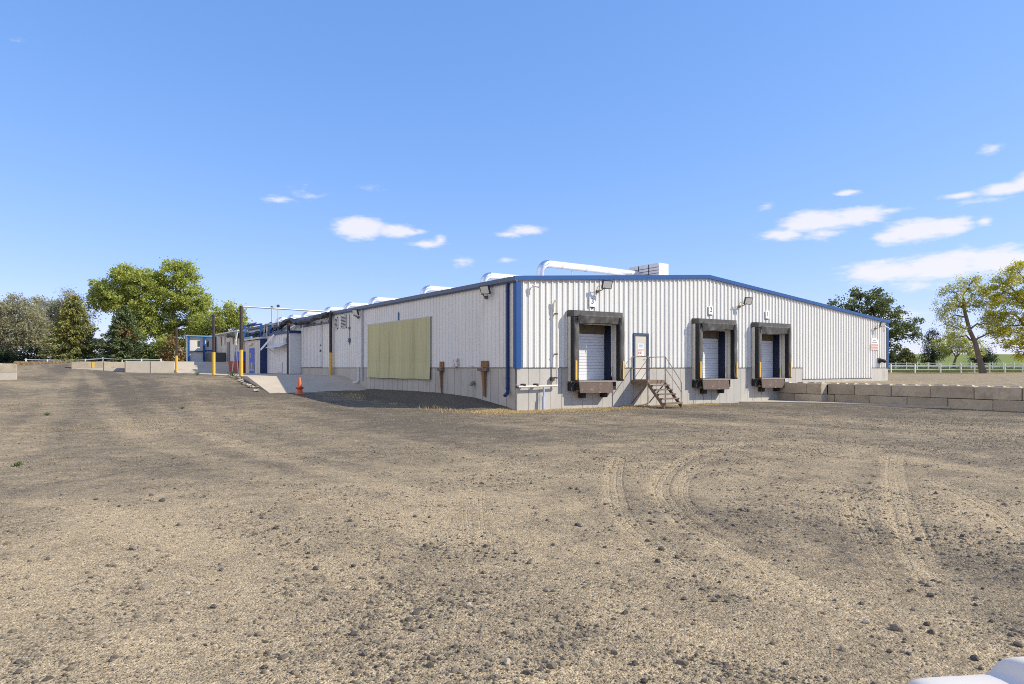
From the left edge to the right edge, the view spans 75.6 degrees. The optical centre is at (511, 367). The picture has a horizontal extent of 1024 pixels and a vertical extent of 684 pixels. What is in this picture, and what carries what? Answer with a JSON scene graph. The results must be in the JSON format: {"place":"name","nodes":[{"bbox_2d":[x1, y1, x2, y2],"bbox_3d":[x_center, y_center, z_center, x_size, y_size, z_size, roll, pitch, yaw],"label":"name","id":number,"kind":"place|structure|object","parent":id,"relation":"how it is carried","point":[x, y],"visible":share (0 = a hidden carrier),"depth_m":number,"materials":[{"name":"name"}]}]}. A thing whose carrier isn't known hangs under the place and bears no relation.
{"place":"outdoors","nodes":[
{"label":"outdoors","id":0,"kind":"place"},
{"bbox_2d":[14,360,96,364],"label":"dry grass","id":1,"kind":"structure","parent":0,"point":[31,362],"depth_m":60.80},
{"bbox_2d":[337,393,481,413],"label":"dry grass","id":2,"kind":"structure","parent":0,"point":[450,410],"depth_m":27.26,"materials":[{"name":"plant"}]},
{"bbox_2d":[0,415,1020,683],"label":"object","id":3,"kind":"object","parent":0,"point":[564,523],"visible":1,"depth_m":6.70,"materials":[{"name":"stone"}]},
{"bbox_2d":[0,363,1023,683],"bbox_3d":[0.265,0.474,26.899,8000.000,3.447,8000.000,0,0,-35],"label":"ground","id":4,"kind":"structure","parent":0,"point":[68,561],"depth_m":6.76,"materials":[{"name":"gravel"}]},
{"bbox_2d":[0,372,16,379],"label":"concrete block","id":5,"kind":"object","parent":4,"relation":"on","point":[8,375],"depth_m":45.96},
{"bbox_2d":[0,363,16,371],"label":"concrete block","id":6,"kind":"object","parent":5,"relation":"on","point":[8,367],"depth_m":45.93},
{"bbox_2d":[0,345,48,362],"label":"bush","id":7,"kind":"object","parent":4,"relation":"on","point":[7,356],"visible":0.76,"depth_m":92.64,"materials":[{"name":"green plant"}]},
{"bbox_2d":[0,292,57,362],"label":"olive tree","id":8,"kind":"object","parent":4,"relation":"on","point":[15,331],"visible":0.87,"depth_m":95.54,"materials":[{"name":"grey plant"}]},
{"bbox_2d":[16,291,82,346],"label":"olive tree","id":9,"kind":"object","parent":4,"relation":"on","point":[53,305],"visible":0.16,"depth_m":104.96,"materials":[{"name":"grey plant"}]},
{"bbox_2d":[37,295,105,361],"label":"spruce tree","id":10,"kind":"object","parent":4,"relation":"on","point":[74,321],"visible":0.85,"depth_m":90.04,"materials":[{"name":"green plant"}]},
{"bbox_2d":[53,285,105,327],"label":"olive tree","id":11,"kind":"object","parent":4,"relation":"on","point":[69,294],"visible":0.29,"depth_m":104.02,"materials":[{"name":"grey plant"}]},
{"bbox_2d":[71,368,102,369],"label":"concrete block","id":12,"kind":"object","parent":4,"relation":"on","point":[89,368],"depth_m":57.38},
{"bbox_2d":[71,362,102,367],"bbox_3d":[-37.022,-0.245,57.514,2.308,0.544,0.724,0,0,-35],"label":"concrete block","id":13,"kind":"object","parent":12,"relation":"on","point":[86,364],"depth_m":57.23,"materials":[{"name":"beige concrete"}]},
{"bbox_2d":[25,357,161,361],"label":"ranch fence","id":14,"kind":"object","parent":4,"relation":"on","point":[102,358],"visible":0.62,"depth_m":87.98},
{"bbox_2d":[103,368,124,371],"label":"concrete block","id":15,"kind":"object","parent":4,"relation":"on","point":[116,369],"depth_m":58.42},
{"bbox_2d":[103,362,124,367],"bbox_3d":[-35.114,-0.245,58.886,2.308,0.544,0.688,0,0,-35],"label":"concrete block","id":16,"kind":"object","parent":15,"relation":"on","point":[113,364],"depth_m":58.39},
{"bbox_2d":[2,419,231,437],"bbox_3d":[-12.041,1.676,18.590,8.300,0.167,4.695,0,0,-35],"label":"straw","id":17,"kind":"object","parent":4,"relation":"on","point":[98,427],"visible":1,"depth_m":18.97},
{"bbox_2d":[80,305,156,361],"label":"spruce tree","id":18,"kind":"object","parent":4,"relation":"on","point":[120,343],"visible":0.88,"depth_m":89.95,"materials":[{"name":"green plant"}]},
{"bbox_2d":[85,262,163,346],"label":"cottonwood tree","id":19,"kind":"object","parent":4,"relation":"on","point":[122,275],"visible":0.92,"depth_m":104.81,"materials":[{"name":"green plant"}]},
{"bbox_2d":[125,361,149,372],"bbox_3d":[-33.298,0.085,58.640,1.888,1.324,0.788,0,0,-35],"label":"concrete block","id":20,"kind":"object","parent":4,"relation":"on","point":[137,366],"depth_m":58.31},
{"bbox_2d":[138,583,150,589],"bbox_3d":[-2.967,1.771,5.330,0.064,0.057,0.093,10,6,28],"label":"stone","id":21,"kind":"object","parent":4,"relation":"on","point":[145,586],"visible":0.99,"depth_m":5.32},
{"bbox_2d":[135,334,168,360],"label":"bush","id":22,"kind":"object","parent":4,"relation":"on","point":[157,344],"visible":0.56,"depth_m":92.38,"materials":[{"name":"green plant"}]},
{"bbox_2d":[150,361,173,372],"bbox_3d":[-31.711,0.059,59.764,1.898,1.377,0.788,0,0,-35],"label":"concrete block","id":23,"kind":"object","parent":4,"relation":"on","point":[161,366],"depth_m":59.42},
{"bbox_2d":[155,332,185,361],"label":"bush","id":24,"kind":"object","parent":4,"relation":"on","point":[168,354],"visible":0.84,"depth_m":91.57,"materials":[{"name":"plant"}]},
{"bbox_2d":[138,256,222,360],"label":"cottonwood tree","id":25,"kind":"object","parent":4,"relation":"on","point":[182,300],"visible":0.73,"depth_m":106.89,"materials":[{"name":"green plant"}]},
{"bbox_2d":[183,299,253,335],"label":"cottonwood tree","id":26,"kind":"object","parent":4,"relation":"on","point":[229,322],"visible":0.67,"depth_m":103.19,"materials":[{"name":"green plant"}]},
{"bbox_2d":[210,330,238,361],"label":"storage building","id":27,"kind":"structure","parent":4,"relation":"on","point":[225,344],"depth_m":69.05,"materials":[{"name":"beige"}]},
{"bbox_2d":[227,342,229,361],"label":"door","id":28,"kind":"structure","parent":27,"relation":"in","point":[228,343],"depth_m":68.68,"materials":[{"name":"grey metal"}]},
{"bbox_2d":[174,362,368,392],"bbox_3d":[-27.112,0.540,60.355,5.980,2.420,57.750,0,0,-35],"label":"concrete pad","id":29,"kind":"object","parent":4,"relation":"on","point":[276,383],"visible":0.43,"depth_m":39.65,"materials":[{"name":"concrete"}]},
{"bbox_2d":[175,327,177,372],"bbox_3d":[-30.595,-1.425,60.187,0.240,4.550,0.240,0,0,-35],"label":"portal post","id":30,"kind":"object","parent":29,"relation":"on","point":[176,349],"visible":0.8,"depth_m":60.11,"materials":[{"name":"metal"}]},
{"bbox_2d":[183,335,216,361],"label":"blue frame porch","id":31,"kind":"object","parent":29,"relation":"on","point":[198,347],"visible":0.8,"depth_m":73.00,"materials":[{"name":"beige"}]},
{"bbox_2d":[203,315,224,374],"bbox_3d":[-21.195,-1.460,46.998,1.404,4.620,0.250,0,0,-35],"label":"portal post","id":32,"kind":"object","parent":29,"relation":"on","point":[213,344],"visible":0.82,"depth_m":46.88,"materials":[{"name":"metal"}]},
{"bbox_2d":[206,352,225,361],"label":"loading bin","id":33,"kind":"object","parent":29,"relation":"on","point":[220,356],"visible":1,"depth_m":69.61,"materials":[{"name":"black metal"}]},
{"bbox_2d":[228,333,245,372],"bbox_3d":[-24.883,-1.400,60.219,2.159,3.734,3.948,0,0,-35],"label":"steel bin","id":34,"kind":"object","parent":29,"relation":"on","point":[233,366],"visible":0.43,"depth_m":59.05,"materials":[{"name":"red paint"}]},
{"bbox_2d":[235,332,238,372],"bbox_3d":[-23.519,-1.345,56.456,0.178,3.665,3.554,0,0,-26],"label":"leaning pole","id":35,"kind":"object","parent":29,"relation":"on","point":[236,352],"visible":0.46,"depth_m":56.35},
{"bbox_2d":[244,330,300,373],"bbox_3d":[-19.568,-1.150,53.413,1.470,3.240,11.200,0,0,-35],"label":"shed","id":36,"kind":"object","parent":29,"relation":"on","point":[267,354],"depth_m":51.89,"materials":[{"name":"white"}]},
{"bbox_2d":[249,348,254,372],"bbox_3d":[-21.974,-0.600,55.722,0.043,2.100,1.650,0,0,-35],"label":"door","id":37,"kind":"structure","parent":36,"relation":"in","point":[251,350],"depth_m":55.60,"materials":[{"name":"blue paint"}]},
{"bbox_2d":[237,322,295,338],"bbox_3d":[-20.535,-3.115,54.288,0.668,1.270,12.499,0,0,-41],"label":"pipe rack","id":38,"kind":"object","parent":36,"relation":"on","point":[270,324],"visible":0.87,"depth_m":54.48,"materials":[{"name":"metal"}]},
{"bbox_2d":[239,306,329,376],"bbox_3d":[-14.333,-1.475,41.988,5.750,4.650,0.240,0,0,-35],"label":"portal post","id":39,"kind":"object","parent":29,"relation":"on","point":[240,341],"visible":0.86,"depth_m":40.34,"materials":[{"name":"metal"}]},
{"bbox_2d":[287,323,289,373],"bbox_3d":[-16.633,-1.400,49.120,0.240,3.900,0.240,0,0,-35],"label":"wall post","id":40,"kind":"object","parent":29,"relation":"on","point":[288,326],"depth_m":49.01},
{"bbox_2d":[329,311,331,374],"bbox_3d":[-11.987,-1.500,43.649,0.220,4.500,0.220,0,0,-35],"label":"wall post","id":41,"kind":"object","parent":29,"relation":"on","point":[330,342],"depth_m":43.57,"materials":[{"name":"metal"}]},
{"bbox_2d":[295,377,303,393],"bbox_3d":[-11.239,0.959,34.927,0.400,0.900,0.400,0,0,-35],"label":"traffic cone","id":42,"kind":"object","parent":4,"relation":"on","point":[299,387],"visible":0.96,"depth_m":34.83,"materials":[{"name":"orange plastic"}]},
{"bbox_2d":[412,608,420,614],"bbox_3d":[-0.677,1.744,4.706,0.068,0.045,0.053,-18,22,-28],"label":"stone","id":43,"kind":"object","parent":4,"relation":"on","point":[416,611],"visible":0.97,"depth_m":4.69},
{"bbox_2d":[437,361,443,392],"bbox_3d":[-3.446,0.475,31.777,0.160,1.550,0.425,0,0,-35],"label":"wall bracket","id":44,"kind":"object","parent":4,"relation":"on","point":[440,370],"depth_m":31.73,"materials":[{"name":"metal"}]},
{"bbox_2d":[477,361,488,396],"bbox_3d":[-1.259,0.475,28.688,0.160,1.550,0.688,0,0,-35],"label":"post","id":45,"kind":"object","parent":4,"relation":"on","point":[484,370],"depth_m":28.61,"materials":[{"name":"wood"}]},
{"bbox_2d":[503,658,510,664],"bbox_3d":[-0.028,1.718,3.857,0.043,0.046,0.050,0,0,-18],"label":"pale stone","id":46,"kind":"object","parent":4,"relation":"on","point":[506,661],"visible":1,"depth_m":3.84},
{"bbox_2d":[243,275,889,410],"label":"warehouse","id":47,"kind":"structure","parent":4,"relation":"on","point":[506,329],"depth_m":32.50,"materials":[{"name":"white paint"}]},
{"bbox_2d":[226,312,328,341],"bbox_3d":[-20.910,-2.923,55.350,1.282,1.802,29.174,0,0,-35],"label":"tarp roll","id":48,"kind":"object","parent":47,"relation":"attached to","point":[283,323],"visible":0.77,"depth_m":50.30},
{"bbox_2d":[275,317,295,322],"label":"roof duct","id":49,"kind":"object","parent":47,"relation":"on","point":[282,318],"visible":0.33,"depth_m":65.46,"materials":[{"name":"metal"}]},
{"bbox_2d":[287,315,306,318],"bbox_3d":[-18.535,-4.420,64.069,6.632,1.241,0.370,0,0,-35],"label":"roof duct","id":50,"kind":"object","parent":47,"relation":"on","point":[294,316],"visible":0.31,"depth_m":62.45,"materials":[{"name":"metal"}]},
{"bbox_2d":[300,312,322,317],"bbox_3d":[-16.108,-4.420,60.641,6.632,1.241,0.370,0,0,-35],"label":"roof duct","id":51,"kind":"object","parent":47,"relation":"on","point":[304,314],"visible":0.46,"depth_m":59.05,"materials":[{"name":"metal"}]},
{"bbox_2d":[300,320,328,366],"bbox_3d":[-13.986,-1.625,46.706,0.110,3.150,6.400,0,0,-35],"label":"sliding door","id":52,"kind":"structure","parent":47,"relation":"in","point":[312,335],"depth_m":47.04,"materials":[{"name":"white"}]},
{"bbox_2d":[323,307,343,312],"bbox_3d":[-12.757,-4.420,55.908,6.632,1.241,0.370,0,0,-35],"label":"roof duct","id":53,"kind":"object","parent":47,"relation":"on","point":[332,308],"visible":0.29,"depth_m":54.34,"materials":[{"name":"metal"}]},
{"bbox_2d":[343,302,367,308],"bbox_3d":[-10.156,-4.420,52.235,6.632,1.241,0.370,0,0,-35],"label":"roof duct","id":54,"kind":"object","parent":47,"relation":"on","point":[350,304],"visible":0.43,"depth_m":50.63,"materials":[{"name":"metal"}]},
{"bbox_2d":[352,309,358,318],"bbox_3d":[-9.379,-3.268,39.975,0.591,0.536,0.523,0,0,41],"label":"flood light","id":55,"kind":"object","parent":47,"relation":"attached to","point":[355,312],"visible":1,"depth_m":39.79,"materials":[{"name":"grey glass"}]},
{"bbox_2d":[368,297,398,303],"bbox_3d":[-7.383,-4.420,48.318,6.632,1.241,0.370,0,0,-35],"label":"roof duct","id":56,"kind":"object","parent":47,"relation":"on","point":[376,299],"visible":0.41,"depth_m":46.73,"materials":[{"name":"metal"}]},
{"bbox_2d":[420,285,454,293],"bbox_3d":[-2.847,-4.420,41.911,6.632,1.241,0.370,0,0,-35],"label":"roof duct","id":57,"kind":"object","parent":47,"relation":"on","point":[426,289],"visible":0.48,"depth_m":40.31,"materials":[{"name":"metal"}]},
{"bbox_2d":[453,358,458,366],"bbox_3d":[-2.609,-0.170,30.659,0.094,0.520,0.380,0,0,-35],"label":"electrical box","id":58,"kind":"object","parent":47,"relation":"attached to","point":[455,362],"visible":1,"depth_m":30.52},
{"bbox_2d":[479,285,490,298],"bbox_3d":[-1.093,-3.248,28.305,0.591,0.536,0.523,0,0,37],"label":"flood light","id":59,"kind":"object","parent":47,"relation":"attached to","point":[484,289],"visible":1,"depth_m":28.11,"materials":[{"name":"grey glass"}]},
{"bbox_2d":[480,272,522,281],"bbox_3d":[1.065,-4.420,36.386,6.632,1.241,0.370,0,0,-35],"label":"roof duct","id":60,"kind":"object","parent":47,"relation":"on","point":[488,276],"visible":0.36,"depth_m":34.79,"materials":[{"name":"metal"}]},
{"bbox_2d":[515,300,557,408],"bbox_3d":[1.026,-0.522,27.252,2.170,4.710,0.253,0,0,-35],"label":"water pipe","id":61,"kind":"object","parent":47,"relation":"attached to","point":[538,385],"visible":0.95,"depth_m":27.49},
{"bbox_2d":[537,260,639,275],"bbox_3d":[3.845,-4.415,32.374,6.532,1.231,0.370,0,0,-35],"label":"roof duct","id":62,"kind":"object","parent":47,"relation":"on","point":[543,266],"visible":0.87,"depth_m":31.84,"materials":[{"name":"metal"}]},
{"bbox_2d":[589,297,594,307],"bbox_3d":[3.543,-2.880,29.140,0.340,0.500,0.058,0,0,-35],"label":"number sign","id":63,"kind":"object","parent":47,"relation":"attached to","point":[591,302],"visible":1,"depth_m":29.11,"materials":[{"name":"white"}]},
{"bbox_2d":[568,380,616,397],"bbox_3d":[3.565,0.940,28.995,2.670,0.740,0.568,0,0,-35],"label":"dock leveler","id":64,"kind":"object","parent":47,"relation":"attached to","point":[603,388],"visible":0.99,"depth_m":28.70,"materials":[{"name":"metal"}]},
{"bbox_2d":[579,324,610,380],"bbox_3d":[3.375,-0.650,29.506,2.470,2.600,0.479,0,0,-35],"label":"dock door","id":65,"kind":"structure","parent":47,"relation":"in","point":[594,348],"depth_m":29.97,"materials":[{"name":"metal"}]},
{"bbox_2d":[567,310,624,381],"bbox_3d":[3.749,-0.955,28.997,2.992,3.090,0.522,0,0,-35],"label":"dock shelter","id":66,"kind":"object","parent":47,"relation":"attached to","point":[576,318],"visible":1,"depth_m":28.62,"materials":[{"name":"black fabric"}]},
{"bbox_2d":[596,280,612,292],"bbox_3d":[4.073,-3.588,29.199,0.591,0.536,0.523,0,0,-21],"label":"flood light","id":67,"kind":"object","parent":47,"relation":"attached to","point":[606,284],"visible":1,"depth_m":29.04,"materials":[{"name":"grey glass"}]},
{"bbox_2d":[633,333,648,379],"bbox_3d":[6.038,-0.530,30.980,1.000,2.180,0.110,0,0,-35],"label":"entry door","id":68,"kind":"structure","parent":47,"relation":"in","point":[640,340],"depth_m":30.96,"materials":[{"name":"beige metal"}]},
{"bbox_2d":[629,263,667,274],"bbox_3d":[7.037,-4.835,34.099,0.725,0.870,2.075,0,0,-35],"label":"roof box","id":69,"kind":"object","parent":47,"relation":"on","point":[656,269],"visible":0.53,"depth_m":33.42,"materials":[{"name":"metal"}]},
{"bbox_2d":[709,306,712,315],"bbox_3d":[10.194,-2.920,33.849,0.340,0.500,0.058,0,0,-35],"label":"number sign","id":70,"kind":"object","parent":47,"relation":"attached to","point":[710,310],"visible":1,"depth_m":33.84,"materials":[{"name":"white"}]},
{"bbox_2d":[692,379,731,399],"bbox_3d":[10.245,1.086,33.725,2.780,1.033,0.568,0,0,-35],"label":"dock leveler","id":71,"kind":"object","parent":47,"relation":"attached to","point":[720,385],"visible":1,"depth_m":33.36,"materials":[{"name":"metal"}]},
{"bbox_2d":[703,331,724,378],"bbox_3d":[10.055,-0.650,34.236,2.580,2.600,0.479,0,0,-35],"label":"dock door","id":72,"kind":"structure","parent":47,"relation":"in","point":[713,341],"depth_m":34.81,"materials":[{"name":"metal"}]},
{"bbox_2d":[692,318,737,379],"bbox_3d":[10.427,-0.955,33.728,3.100,3.090,0.518,0,0,-35],"label":"dock shelter","id":73,"kind":"object","parent":47,"relation":"attached to","point":[700,326],"visible":1,"depth_m":33.26,"materials":[{"name":"black fabric"}]},
{"bbox_2d":[738,297,752,307],"bbox_3d":[12.398,-3.468,35.093,0.591,0.536,0.523,0,0,-21],"label":"flood light","id":74,"kind":"object","parent":47,"relation":"attached to","point":[747,300],"visible":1,"depth_m":34.94,"materials":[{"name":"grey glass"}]},
{"bbox_2d":[752,378,786,393],"bbox_3d":[14.261,1.013,36.568,2.800,0.886,0.568,0,0,-35],"label":"dock leveler","id":75,"kind":"object","parent":47,"relation":"attached to","point":[776,384],"visible":0.99,"depth_m":36.19,"materials":[{"name":"metal"}]},
{"bbox_2d":[761,334,779,377],"bbox_3d":[14.071,-0.650,37.079,2.600,2.600,0.479,0,0,-35],"label":"dock door","id":76,"kind":"structure","parent":47,"relation":"in","point":[770,363],"depth_m":37.70,"materials":[{"name":"metal"}]},
{"bbox_2d":[751,322,791,378],"bbox_3d":[14.440,-0.955,36.574,3.118,3.090,0.510,0,0,-35],"label":"dock shelter","id":77,"kind":"object","parent":47,"relation":"attached to","point":[759,329],"visible":1,"depth_m":36.10,"materials":[{"name":"black fabric"}]},
{"bbox_2d":[871,338,877,349],"bbox_3d":[23.947,-1.575,43.603,0.960,0.790,0.024,0,0,-35],"label":"warning sign","id":78,"kind":"object","parent":47,"relation":"attached to","point":[873,342],"visible":1,"depth_m":43.59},
{"bbox_2d":[460,403,738,415],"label":"dry grass","id":79,"kind":"structure","parent":4,"relation":"on","point":[553,410],"depth_m":27.05,"materials":[{"name":"plant"}]},
{"bbox_2d":[631,356,682,408],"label":"entry stairs","id":80,"kind":"structure","parent":4,"relation":"on","point":[647,382],"depth_m":29.89,"materials":[{"name":"metal"}]},
{"bbox_2d":[778,393,797,399],"bbox_3d":[15.546,1.706,37.063,0.578,0.562,1.018,0,0,-35],"label":"concrete block","id":81,"kind":"object","parent":4,"relation":"on","point":[786,396],"depth_m":36.87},
{"bbox_2d":[795,393,826,401],"bbox_3d":[16.292,1.708,36.010,0.578,0.558,1.538,0,0,-35],"label":"concrete block","id":82,"kind":"object","parent":4,"relation":"on","point":[810,397],"depth_m":35.67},
{"bbox_2d":[778,382,806,393],"bbox_3d":[15.748,1.096,36.777,0.578,0.622,1.718,0,0,-35],"label":"concrete block","id":83,"kind":"object","parent":82,"relation":"on","point":[798,387],"depth_m":36.47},
{"bbox_2d":[807,382,826,393],"bbox_3d":[16.494,1.096,35.724,0.578,0.623,0.838,0,0,-35],"label":"concrete block","id":84,"kind":"object","parent":82,"relation":"on","point":[816,387],"depth_m":35.48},
{"bbox_2d":[827,394,834,401],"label":"concrete block","id":85,"kind":"structure","parent":4,"relation":"on","point":[830,397],"depth_m":35.40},
{"bbox_2d":[739,400,949,407],"bbox_3d":[17.004,1.927,34.379,9.428,0.245,3.166,0,0,29],"label":"dock apron","id":86,"kind":"object","parent":4,"relation":"on","point":[831,402],"visible":0.46,"depth_m":34.12,"materials":[{"name":"concrete"}]},
{"bbox_2d":[835,394,871,402],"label":"concrete block","id":87,"kind":"structure","parent":4,"relation":"on","point":[852,398],"depth_m":34.45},
{"bbox_2d":[828,383,856,394],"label":"concrete block","id":88,"kind":"structure","parent":87,"relation":"on","point":[842,388],"depth_m":34.91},
{"bbox_2d":[869,396,906,404],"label":"concrete block","id":89,"kind":"structure","parent":4,"relation":"on","point":[902,400],"depth_m":32.98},
{"bbox_2d":[855,383,892,395],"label":"concrete block","id":90,"kind":"structure","parent":89,"relation":"on","point":[875,389],"depth_m":33.61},
{"bbox_2d":[890,624,898,630],"bbox_3d":[2.564,1.739,4.420,0.059,0.053,0.055,0,0,41],"label":"stone","id":91,"kind":"object","parent":4,"relation":"on","point":[895,627],"visible":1,"depth_m":4.40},
{"bbox_2d":[907,397,949,405],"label":"concrete block","id":92,"kind":"structure","parent":4,"relation":"on","point":[929,401],"depth_m":31.52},
{"bbox_2d":[892,384,930,396],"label":"concrete block","id":93,"kind":"structure","parent":92,"relation":"on","point":[914,390],"depth_m":32.16,"materials":[{"name":"concrete"}]},
{"bbox_2d":[908,656,1023,683],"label":"parked car","id":94,"kind":"object","parent":4,"relation":"on","point":[1010,670],"visible":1,"depth_m":1.61,"materials":[{"name":"white paint"}]},
{"bbox_2d":[948,398,992,409],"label":"concrete block","id":95,"kind":"structure","parent":4,"relation":"on","point":[974,404],"depth_m":30.05,"materials":[{"name":"concrete"}]},
{"bbox_2d":[930,384,977,398],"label":"concrete block","id":96,"kind":"structure","parent":95,"relation":"on","point":[950,391],"depth_m":30.69,"materials":[{"name":"concrete"}]},
{"bbox_2d":[970,655,978,660],"bbox_3d":[2.807,1.761,4.006,0.048,0.040,0.048,21,-20,-41],"label":"stone","id":97,"kind":"object","parent":4,"relation":"on","point":[974,657],"visible":1,"depth_m":3.99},
{"bbox_2d":[993,400,1023,411],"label":"concrete block","id":98,"kind":"structure","parent":4,"relation":"on","point":[1009,405],"depth_m":28.87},
{"bbox_2d":[974,385,1022,400],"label":"concrete block","id":99,"kind":"structure","parent":98,"relation":"on","point":[999,392],"depth_m":29.17,"materials":[{"name":"concrete"}]},
{"bbox_2d":[1013,640,1023,646],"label":"stone","id":100,"kind":"object","parent":4,"relation":"on","point":[1018,643],"visible":1,"depth_m":4.17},
{"bbox_2d":[0,0,1023,359],"label":"sky","id":101,"kind":"structure","parent":0,"point":[306,154],"materials":[{"name":"blue"}]},
{"bbox_2d":[165,354,1023,386],"bbox_3d":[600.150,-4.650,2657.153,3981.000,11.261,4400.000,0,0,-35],"label":"yard","id":102,"kind":"structure","parent":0,"point":[1006,379],"depth_m":56.56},
{"bbox_2d":[827,285,925,355],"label":"locust tree","id":103,"kind":"object","parent":102,"relation":"on","point":[876,308],"visible":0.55,"depth_m":77.29,"materials":[{"name":"green plant"}]},
{"bbox_2d":[889,352,903,364],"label":"spruce tree","id":104,"kind":"object","parent":102,"relation":"on","point":[892,359],"visible":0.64,"depth_m":111.33,"materials":[{"name":"green plant"}]},
{"bbox_2d":[894,348,919,364],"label":"spruce tree","id":105,"kind":"object","parent":102,"relation":"on","point":[906,355],"visible":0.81,"depth_m":111.23,"materials":[{"name":"green plant"}]},
{"bbox_2d":[915,325,946,364],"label":"evergreen tree","id":106,"kind":"object","parent":102,"relation":"on","point":[931,355],"visible":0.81,"depth_m":111.77,"materials":[{"name":"green plant"}]},
{"bbox_2d":[888,364,1023,372],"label":"ranch fence","id":107,"kind":"object","parent":102,"relation":"on","point":[960,365],"visible":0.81,"depth_m":89.94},
{"bbox_2d":[889,362,1023,368],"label":"ranch fence","id":108,"kind":"object","parent":102,"relation":"on","point":[949,363],"visible":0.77,"depth_m":100.98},
{"bbox_2d":[927,330,987,367],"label":"shade tree","id":109,"kind":"object","parent":102,"relation":"on","point":[949,351],"visible":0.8,"depth_m":103.75,"materials":[{"name":"green plant"}]},
{"bbox_2d":[928,272,1010,372],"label":"locust tree","id":110,"kind":"object","parent":102,"relation":"on","point":[964,305],"visible":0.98,"depth_m":81.78,"materials":[{"name":"green plant"}]},
{"bbox_2d":[963,346,1000,364],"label":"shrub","id":111,"kind":"object","parent":102,"relation":"on","point":[986,359],"visible":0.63,"depth_m":111.56,"materials":[{"name":"green plant"}]},
{"bbox_2d":[977,260,1023,361],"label":"locust tree","id":112,"kind":"object","parent":102,"relation":"on","point":[997,299],"visible":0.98,"depth_m":81.62,"materials":[{"name":"green plant"}]},
{"bbox_2d":[888,367,1023,372],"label":"fence","id":113,"kind":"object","parent":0,"point":[938,371],"depth_m":95.28,"materials":[{"name":"metal"}]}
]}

